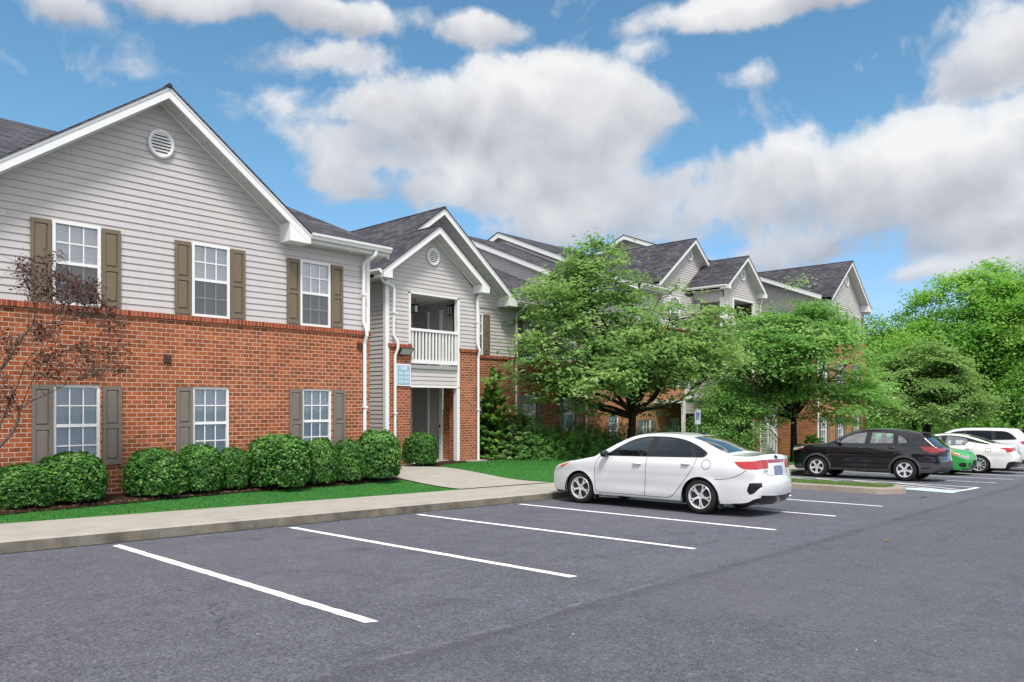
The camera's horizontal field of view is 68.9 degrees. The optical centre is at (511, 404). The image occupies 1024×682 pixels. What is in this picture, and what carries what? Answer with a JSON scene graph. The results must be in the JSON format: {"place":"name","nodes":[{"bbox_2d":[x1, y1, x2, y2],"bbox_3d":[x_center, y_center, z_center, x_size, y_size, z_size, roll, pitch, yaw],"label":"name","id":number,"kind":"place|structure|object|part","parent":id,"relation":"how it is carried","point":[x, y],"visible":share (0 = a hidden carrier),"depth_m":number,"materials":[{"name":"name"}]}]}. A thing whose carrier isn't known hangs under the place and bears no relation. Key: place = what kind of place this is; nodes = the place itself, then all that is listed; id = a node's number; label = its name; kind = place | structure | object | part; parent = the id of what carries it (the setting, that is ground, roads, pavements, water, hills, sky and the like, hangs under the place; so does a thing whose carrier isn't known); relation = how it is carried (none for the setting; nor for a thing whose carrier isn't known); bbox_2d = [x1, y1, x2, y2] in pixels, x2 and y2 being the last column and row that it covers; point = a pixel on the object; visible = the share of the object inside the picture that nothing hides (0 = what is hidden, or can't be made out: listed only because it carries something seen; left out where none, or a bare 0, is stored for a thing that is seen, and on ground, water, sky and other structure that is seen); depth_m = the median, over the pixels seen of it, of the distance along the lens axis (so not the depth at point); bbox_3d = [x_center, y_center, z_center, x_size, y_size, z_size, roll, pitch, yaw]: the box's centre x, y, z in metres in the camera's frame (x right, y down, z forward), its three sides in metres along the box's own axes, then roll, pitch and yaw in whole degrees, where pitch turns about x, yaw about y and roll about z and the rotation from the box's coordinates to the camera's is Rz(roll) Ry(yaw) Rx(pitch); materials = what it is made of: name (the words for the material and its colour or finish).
{"place":"outdoors","nodes":[
{"label":"outdoors","id":0,"kind":"place"},
{"bbox_2d":[0,456,793,523],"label":"lawn","id":1,"kind":"structure","parent":0,"point":[266,498],"depth_m":14.65,"materials":[{"name":"green plant"}]},
{"bbox_2d":[0,475,398,513],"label":"mulch bed","id":2,"kind":"object","parent":1,"relation":"on","point":[110,498],"visible":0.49,"depth_m":13.29,"materials":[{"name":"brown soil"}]},
{"bbox_2d":[0,462,59,509],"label":"boxwood shrub","id":3,"kind":"object","parent":2,"relation":"on","point":[25,484],"visible":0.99,"depth_m":11.42,"materials":[{"name":"green plant"}]},
{"bbox_2d":[0,242,141,447],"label":"purple leaf tree","id":4,"kind":"object","parent":2,"relation":"on","point":[73,283],"visible":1,"depth_m":11.62,"materials":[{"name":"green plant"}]},
{"bbox_2d":[38,450,110,502],"bbox_3d":[-7.305,1.219,12.361,1.131,0.959,1.279,0,0,-20],"label":"boxwood shrub","id":5,"kind":"object","parent":2,"relation":"on","point":[81,475],"visible":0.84,"depth_m":12.06,"materials":[{"name":"green plant"}]},
{"bbox_2d":[120,444,191,495],"bbox_3d":[-6.407,1.228,13.390,1.174,1.003,1.026,0,0,7],"label":"boxwood shrub","id":6,"kind":"object","parent":2,"relation":"on","point":[152,471],"visible":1,"depth_m":13.09,"materials":[{"name":"green plant"}]},
{"bbox_2d":[179,442,225,492],"bbox_3d":[-5.883,1.228,14.040,0.805,1.044,0.926,0,0,34],"label":"boxwood shrub","id":7,"kind":"object","parent":2,"relation":"on","point":[205,462],"visible":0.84,"depth_m":13.81,"materials":[{"name":"green plant"}]},
{"bbox_2d":[218,444,249,488],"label":"boxwood shrub","id":8,"kind":"object","parent":2,"relation":"on","point":[235,459],"visible":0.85,"depth_m":14.43,"materials":[{"name":"green plant"}]},
{"bbox_2d":[245,432,314,487],"bbox_3d":[-4.809,1.181,15.269,1.458,1.226,1.291,0,0,-2],"label":"boxwood shrub","id":9,"kind":"object","parent":2,"relation":"on","point":[282,459],"visible":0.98,"depth_m":14.83,"materials":[{"name":"green plant"}]},
{"bbox_2d":[302,437,338,484],"bbox_3d":[-4.140,1.241,16.029,0.783,1.138,0.886,0,0,25],"label":"boxwood shrub","id":10,"kind":"object","parent":2,"relation":"on","point":[325,452],"visible":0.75,"depth_m":15.78,"materials":[{"name":"green plant"}]},
{"bbox_2d":[335,436,365,481],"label":"boxwood shrub","id":11,"kind":"object","parent":2,"relation":"on","point":[351,460],"visible":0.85,"depth_m":16.36,"materials":[{"name":"green plant"}]},
{"bbox_2d":[357,428,402,479],"bbox_3d":[-3.103,1.192,17.213,1.176,1.306,1.022,0,0,-12],"label":"boxwood shrub","id":12,"kind":"object","parent":2,"relation":"on","point":[382,451],"visible":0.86,"depth_m":16.88,"materials":[{"name":"green plant"}]},
{"bbox_2d":[401,430,438,465],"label":"boxwood shrub","id":13,"kind":"object","parent":1,"relation":"on","point":[420,447],"visible":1,"depth_m":20.87,"materials":[{"name":"green plant"}]},
{"bbox_2d":[410,455,580,466],"bbox_3d":[1.900,2.068,26.780,3.883,0.685,14.050,0,0,43],"label":"mulch bed","id":14,"kind":"object","parent":1,"relation":"on","point":[439,463],"visible":0.11,"depth_m":22.68,"materials":[{"name":"brown soil"}]},
{"bbox_2d":[480,366,514,459],"bbox_3d":[-0.613,0.318,25.503,1.557,3.216,1.581,0,0,43],"label":"evergreen shrub","id":15,"kind":"object","parent":14,"relation":"on","point":[489,419],"visible":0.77,"depth_m":25.25,"materials":[{"name":"green plant"}]},
{"bbox_2d":[490,409,544,459],"bbox_3d":[0.249,1.049,25.259,1.765,1.751,2.028,0,0,43],"label":"leafy shrub","id":16,"kind":"object","parent":14,"relation":"on","point":[518,428],"visible":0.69,"depth_m":24.94,"materials":[{"name":"green plant"}]},
{"bbox_2d":[509,423,578,460],"bbox_3d":[1.050,1.292,25.466,2.445,1.289,3.004,0,0,43],"label":"juniper","id":17,"kind":"object","parent":14,"relation":"on","point":[540,453],"visible":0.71,"depth_m":24.73,"materials":[{"name":"green plant"}]},
{"bbox_2d":[531,416,617,459],"bbox_3d":[2.267,1.144,26.413,2.980,1.625,4.444,0,0,43],"label":"juniper","id":18,"kind":"object","parent":14,"relation":"on","point":[577,434],"visible":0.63,"depth_m":25.74,"materials":[{"name":"green plant"}]},
{"bbox_2d":[573,417,650,455],"bbox_3d":[3.917,1.220,27.701,2.876,1.671,4.390,0,0,43],"label":"juniper","id":19,"kind":"object","parent":14,"relation":"on","point":[615,440],"visible":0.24,"depth_m":27.07,"materials":[{"name":"green plant"}]},
{"bbox_2d":[637,423,674,433],"bbox_3d":[5.618,1.477,29.378,2.468,1.509,3.496,0,0,43],"label":"juniper","id":20,"kind":"object","parent":14,"relation":"on","point":[661,430],"visible":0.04,"depth_m":29.13,"materials":[{"name":"green plant"}]},
{"bbox_2d":[480,228,765,438],"bbox_3d":[3.297,-1.948,26.074,10.787,8.032,8.778,0,0,-15],"label":"dogwood tree","id":21,"kind":"object","parent":1,"relation":"on","point":[621,353],"visible":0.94,"depth_m":24.85,"materials":[{"name":"green plant"}]},
{"bbox_2d":[695,407,700,432],"bbox_3d":[6.170,1.163,24.849,0.101,2.126,0.360,0,0,43],"label":"parking sign","id":22,"kind":"object","parent":1,"relation":"on","point":[697,416],"visible":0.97,"depth_m":24.85,"materials":[{"name":"metal"}]},
{"bbox_2d":[679,371,777,452],"bbox_3d":[9.459,0.464,32.829,4.177,4.303,3.892,0,0,8],"label":"young dogwood","id":23,"kind":"object","parent":1,"relation":"on","point":[722,427],"visible":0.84,"depth_m":32.25,"materials":[{"name":"green plant"}]},
{"bbox_2d":[695,273,916,461],"bbox_3d":[13.060,-1.525,33.349,9.185,8.397,7.818,0,0,-17],"label":"dogwood tree","id":24,"kind":"object","parent":1,"relation":"on","point":[787,340],"visible":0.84,"depth_m":32.32,"materials":[{"name":"green plant"}]},
{"bbox_2d":[800,432,823,443],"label":"corner shrub","id":25,"kind":"object","parent":1,"relation":"on","point":[810,439],"visible":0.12,"depth_m":38.13,"materials":[{"name":"green plant"}]},
{"bbox_2d":[861,330,1017,432],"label":"dogwood tree","id":26,"kind":"object","parent":1,"relation":"on","point":[929,389],"visible":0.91,"depth_m":44.28,"materials":[{"name":"green plant"}]},
{"bbox_2d":[0,465,803,538],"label":"pavement","id":27,"kind":"structure","parent":0,"point":[37,528],"depth_m":11.81,"materials":[{"name":"concrete"}]},
{"bbox_2d":[387,465,545,488],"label":"path","id":28,"kind":"structure","parent":0,"point":[449,477],"depth_m":18.54,"materials":[{"name":"concrete"}]},
{"bbox_2d":[0,464,1023,681],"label":"parking lot","id":29,"kind":"structure","parent":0,"point":[916,598],"depth_m":6.67,"materials":[{"name":"grey asphalt"}]},
{"bbox_2d":[114,545,375,622],"bbox_3d":[-3.028,1.727,7.567,5.358,0.094,0.124,0,0,43],"label":"parking line","id":30,"kind":"object","parent":29,"relation":"on","point":[294,598],"visible":1,"depth_m":6.96,"materials":[{"name":"paint"}]},
{"bbox_2d":[2,473,809,553],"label":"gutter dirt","id":31,"kind":"structure","parent":29,"relation":"on","point":[240,530],"depth_m":10.58,"materials":[{"name":"brown soil"}]},
{"bbox_2d":[289,527,574,576],"bbox_3d":[-1.342,1.800,9.377,5.339,0.092,0.127,0,0,42],"label":"parking line","id":32,"kind":"object","parent":29,"relation":"on","point":[497,563],"visible":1,"depth_m":8.87,"materials":[{"name":"paint"}]},
{"bbox_2d":[417,514,695,548],"bbox_3d":[0.336,1.875,11.222,5.321,0.091,0.121,0,0,42],"label":"parking line","id":33,"kind":"object","parent":29,"relation":"on","point":[562,532],"visible":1,"depth_m":10.84,"materials":[{"name":"paint"}]},
{"bbox_2d":[521,504,776,529],"bbox_3d":[2.076,1.953,13.118,5.263,0.093,0.131,0,0,43],"label":"parking line","id":34,"kind":"object","parent":29,"relation":"on","point":[654,517],"visible":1,"depth_m":12.66,"materials":[{"name":"paint"}]},
{"bbox_2d":[554,432,791,513],"bbox_3d":[3.028,1.281,14.881,4.840,1.480,2.119,-1,-3,43],"label":"white sedan","id":35,"kind":"object","parent":29,"relation":"on","point":[702,473],"visible":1,"depth_m":13.75,"materials":[{"name":"paint"}]},
{"bbox_3d":[2.165,1.196,14.580,1.238,1.092,0.261,-1,-3,43],"label":"door","id":36,"kind":"part","parent":35,"relation":"part of","materials":[{"name":"white paint"}]},
{"bbox_3d":[2.961,1.178,13.855,1.085,1.094,0.250,-1,-3,43],"label":"door","id":37,"kind":"part","parent":35,"relation":"part of","materials":[{"name":"white paint"}]},
{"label":"quarter window","id":38,"kind":"part","parent":35,"relation":"part of","materials":[{"name":"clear glass"}]},
{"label":"rear window","id":39,"kind":"part","parent":35,"relation":"part of","materials":[{"name":"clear glass"}]},
{"bbox_2d":[599,496,832,515],"bbox_3d":[3.839,2.031,15.036,5.254,0.095,0.121,0,0,44],"label":"parking line","id":40,"kind":"object","parent":29,"relation":"on","point":[730,507],"visible":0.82,"depth_m":14.40,"materials":[{"name":"paint"}]},
{"bbox_2d":[788,499,874,505],"bbox_3d":[5.585,2.107,16.913,5.330,0.099,0.134,0,0,45],"label":"parking line","id":41,"kind":"object","parent":29,"relation":"on","point":[830,502],"visible":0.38,"depth_m":15.76,"materials":[{"name":"paint"}]},
{"bbox_2d":[792,481,905,493],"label":"island kerb","id":42,"kind":"structure","parent":29,"relation":"on","point":[896,489],"depth_m":18.46,"materials":[{"name":"beige concrete"}]},
{"bbox_2d":[792,477,897,486],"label":"grass","id":43,"kind":"structure","parent":42,"relation":"on","point":[852,482],"depth_m":19.26,"materials":[{"name":"green plant"}]},
{"bbox_2d":[793,427,952,480],"bbox_3d":[11.680,1.582,24.413,4.710,1.653,2.152,-1,-3,43],"label":"black suv","id":44,"kind":"object","parent":29,"relation":"on","point":[920,454],"visible":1,"depth_m":23.48,"materials":[{"name":"paint"}]},
{"bbox_3d":[10.851,1.463,24.073,1.194,1.187,0.247,-1,-3,43],"label":"door","id":45,"kind":"part","parent":44,"relation":"part of","materials":[{"name":"black paint"}]},
{"bbox_3d":[11.609,1.445,23.377,0.983,1.190,0.245,-1,-3,43],"label":"door","id":46,"kind":"part","parent":44,"relation":"part of","materials":[{"name":"black paint"}]},
{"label":"rear window","id":47,"kind":"part","parent":44,"relation":"part of","materials":[{"name":"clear glass"}]},
{"bbox_2d":[805,477,977,487],"bbox_3d":[10.999,2.340,22.562,0.115,0.118,5.582,0,0,-40],"label":"aisle marking","id":48,"kind":"object","parent":29,"relation":"on","point":[891,482],"visible":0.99,"depth_m":22.17,"materials":[{"name":"paint"}]},
{"bbox_2d":[825,474,990,482],"bbox_3d":[12.617,2.413,24.360,0.119,0.108,5.582,0,0,-44],"label":"parking line","id":49,"kind":"object","parent":29,"relation":"on","point":[926,479],"visible":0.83,"depth_m":23.72,"materials":[{"name":"paint"}]},
{"bbox_2d":[864,433,976,474],"bbox_3d":[14.886,1.792,27.725,4.129,1.505,2.021,-1,-3,43],"label":"green hatchback","id":50,"kind":"object","parent":29,"relation":"on","point":[964,459],"visible":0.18,"depth_m":26.14,"materials":[{"name":"paint"}]},
{"bbox_3d":[13.900,1.727,27.602,0.891,1.091,0.236,-1,-3,43],"label":"door","id":51,"kind":"part","parent":50,"relation":"part of","materials":[{"name":"green paint"}]},
{"bbox_2d":[906,488,958,492],"bbox_3d":[10.945,2.227,19.344,0.888,0.053,1.551,0,0,-27],"label":"aisle marking","id":52,"kind":"object","parent":29,"relation":"on","point":[945,491],"visible":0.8,"depth_m":19.25,"materials":[{"name":"white paint"}]},
{"bbox_2d":[934,433,1022,472],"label":"white sedan","id":53,"kind":"object","parent":29,"relation":"on","point":[991,455],"visible":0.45,"depth_m":27.47,"materials":[{"name":"paint"}]},
{"bbox_3d":[16.813,1.759,28.102,1.150,1.103,0.257,-1,-3,43],"label":"door","id":54,"kind":"part","parent":53,"relation":"part of","materials":[{"name":"white paint"}]},
{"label":"rear window","id":55,"kind":"part","parent":53,"relation":"part of","materials":[{"name":"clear glass"}]},
{"bbox_2d":[945,427,1023,470],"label":"white suv","id":56,"kind":"object","parent":29,"relation":"on","point":[1007,435],"visible":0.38,"depth_m":29.76,"materials":[{"name":"paint"}]},
{"bbox_3d":[18.072,1.711,30.865,1.180,1.270,0.219,-1,-3,43],"label":"door","id":57,"kind":"part","parent":56,"relation":"part of","materials":[{"name":"white paint"}]},
{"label":"door","id":58,"kind":"part","parent":56,"relation":"part of","materials":[{"name":"white paint"}]},
{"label":"quarter window","id":59,"kind":"part","parent":56,"relation":"part of","materials":[{"name":"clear glass"}]},
{"bbox_2d":[0,0,1023,396],"label":"sky","id":60,"kind":"structure","parent":0,"point":[886,137],"materials":[{"name":"blue"}]},
{"bbox_3d":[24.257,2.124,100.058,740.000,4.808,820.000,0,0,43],"label":"ground","id":61,"kind":"structure","parent":0,"visible":0},
{"bbox_2d":[0,469,808,553],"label":"kerb","id":62,"kind":"structure","parent":61,"relation":"on","point":[21,544],"depth_m":10.93,"materials":[{"name":"concrete"}]},
{"bbox_2d":[0,83,871,493],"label":"apartment building","id":63,"kind":"structure","parent":61,"relation":"on","point":[246,297],"depth_m":15.51,"materials":[{"name":"white plastic"}]},
{"bbox_2d":[52,219,100,306],"bbox_3d":[-7.671,-2.445,13.107,0.170,1.450,0.770,0,0,43],"label":"window","id":64,"kind":"structure","parent":63,"relation":"in","point":[74,241],"depth_m":13.10,"materials":[{"name":"white glass"}]},
{"bbox_2d":[53,384,99,458],"bbox_3d":[-7.694,0.380,13.142,0.170,1.450,0.750,0,0,43],"label":"window","id":65,"kind":"structure","parent":63,"relation":"in","point":[76,414],"depth_m":13.15,"materials":[{"name":"grey glass"}]},
{"bbox_2d":[191,242,229,318],"bbox_3d":[-6.037,-2.445,14.879,0.170,1.450,0.770,0,0,43],"label":"window","id":66,"kind":"structure","parent":63,"relation":"in","point":[210,292],"depth_m":14.85,"materials":[{"name":"white plastic"}]},
{"bbox_2d":[193,387,228,452],"bbox_3d":[-6.060,0.380,14.913,0.170,1.450,0.750,0,0,43],"label":"window","id":67,"kind":"structure","parent":63,"relation":"in","point":[211,406],"depth_m":14.94,"materials":[{"name":"white plastic"}]},
{"bbox_2d":[300,259,330,327],"bbox_3d":[-4.424,-2.445,16.628,0.170,1.450,0.770,0,0,43],"label":"window","id":68,"kind":"structure","parent":63,"relation":"in","point":[315,281],"depth_m":16.61,"materials":[{"name":"white plastic"}]},
{"bbox_2d":[303,388,330,441],"bbox_3d":[-4.419,0.380,16.692,0.170,1.450,0.750,0,0,43],"label":"window","id":69,"kind":"structure","parent":63,"relation":"in","point":[316,402],"depth_m":16.72,"materials":[{"name":"grey glass"}]},
{"bbox_2d":[396,364,410,385],"bbox_3d":[-3.170,-0.850,21.740,0.053,0.640,0.545,0,0,43],"label":"address sign","id":70,"kind":"object","parent":63,"relation":"attached to","point":[403,374],"visible":1,"depth_m":21.72,"materials":[{"name":"blue plastic"}]},
{"bbox_2d":[398,347,413,354],"bbox_3d":[-3.103,-1.550,21.702,0.212,0.220,0.460,0,0,43],"label":"flood light","id":71,"kind":"object","parent":63,"relation":"attached to","point":[405,351],"visible":1,"depth_m":21.64,"materials":[{"name":"grey metal"}]},
{"bbox_2d":[411,298,418,313],"bbox_3d":[-3.029,-3.070,23.266,0.180,0.460,0.180,0,0,43],"label":"lantern","id":72,"kind":"object","parent":63,"relation":"hanging from","point":[414,308],"visible":0.98,"depth_m":23.25,"materials":[{"name":"black metal"}]},
{"bbox_2d":[446,304,453,315],"bbox_3d":[-1.948,-3.017,23.775,0.160,0.394,0.274,0,0,43],"label":"wall lantern","id":73,"kind":"object","parent":63,"relation":"attached to","point":[449,311],"depth_m":23.73,"materials":[{"name":"black metal"}]},
{"bbox_2d":[480,313,482,354],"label":"window","id":74,"kind":"structure","parent":63,"relation":"in","point":[481,314],"depth_m":26.15,"materials":[{"name":"white plastic"}]},
{"bbox_2d":[523,395,535,427],"bbox_3d":[0.576,0.380,28.083,0.170,1.450,0.750,0,0,43],"label":"window","id":75,"kind":"structure","parent":63,"relation":"in","point":[531,408],"depth_m":28.13,"materials":[{"name":"grey glass"}]},
{"bbox_2d":[523,319,536,357],"bbox_3d":[0.612,-2.465,28.063,0.170,1.450,0.770,0,0,43],"label":"window","id":76,"kind":"structure","parent":63,"relation":"in","point":[527,321],"depth_m":27.99,"materials":[{"name":"grey glass"}]},
{"bbox_2d":[563,328,574,360],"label":"window","id":77,"kind":"structure","parent":63,"relation":"in","point":[568,339],"depth_m":29.86,"materials":[{"name":"white plastic"}]},
{"bbox_2d":[564,398,573,431],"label":"window","id":78,"kind":"structure","parent":63,"relation":"in","point":[568,412],"depth_m":29.87,"materials":[{"name":"grey glass"}]},
{"bbox_2d":[609,415,617,444],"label":"window","id":79,"kind":"structure","parent":63,"relation":"in","point":[610,417],"depth_m":32.41,"materials":[{"name":"white plastic"}]},
{"bbox_2d":[640,291,650,320],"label":"window","id":80,"kind":"structure","parent":63,"relation":"in","point":[647,301],"depth_m":34.83,"materials":[{"name":"white plastic"}]},
{"bbox_2d":[641,419,650,432],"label":"window","id":81,"kind":"structure","parent":63,"relation":"in","point":[644,424],"depth_m":34.85,"materials":[{"name":"white glass"}]},
{"bbox_2d":[670,418,678,431],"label":"window","id":82,"kind":"structure","parent":63,"relation":"in","point":[674,423],"depth_m":36.82,"materials":[{"name":"glass"}]},
{"bbox_2d":[670,297,679,326],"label":"window","id":83,"kind":"structure","parent":63,"relation":"in","point":[678,299],"depth_m":36.73,"materials":[{"name":"white plastic"}]},
{"bbox_2d":[711,313,718,336],"bbox_3d":[10.610,-4.005,38.949,0.109,1.490,0.750,0,0,43],"label":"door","id":84,"kind":"structure","parent":63,"relation":"in","point":[717,325],"depth_m":39.05,"materials":[{"name":"white"}]},
{"bbox_2d":[821,417,826,441],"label":"window","id":85,"kind":"structure","parent":63,"relation":"in","point":[823,428],"depth_m":40.50,"materials":[{"name":"white plastic"}]},
{"bbox_2d":[838,420,842,437],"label":"window","id":86,"kind":"structure","parent":63,"relation":"in","point":[840,431],"depth_m":42.43,"materials":[{"name":"white plastic"}]},
{"bbox_2d":[864,308,903,416],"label":"woodland tree","id":87,"kind":"object","parent":61,"relation":"on","point":[881,333],"visible":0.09,"depth_m":70.21,"materials":[{"name":"green plant"}]},
{"bbox_2d":[866,318,1001,428],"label":"woodland tree","id":88,"kind":"object","parent":61,"relation":"on","point":[888,343],"visible":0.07,"depth_m":60.92,"materials":[{"name":"green plant"}]},
{"bbox_2d":[866,403,1023,433],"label":"undergrowth","id":89,"kind":"object","parent":61,"relation":"on","point":[879,424],"visible":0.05,"depth_m":49.17,"materials":[{"name":"green plant"}]},
{"bbox_2d":[882,257,1023,425],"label":"woodland tree","id":90,"kind":"object","parent":61,"relation":"on","point":[989,295],"visible":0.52,"depth_m":60.89,"materials":[{"name":"green plant"}]},
{"bbox_2d":[966,264,1023,394],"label":"woodland tree","id":91,"kind":"object","parent":61,"relation":"on","point":[1010,359],"visible":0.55,"depth_m":57.72,"materials":[{"name":"green plant"}]},
{"bbox_2d":[973,351,1023,428],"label":"woodland tree","id":92,"kind":"object","parent":61,"relation":"on","point":[1014,391],"visible":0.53,"depth_m":50.74,"materials":[{"name":"green plant"}]}
]}

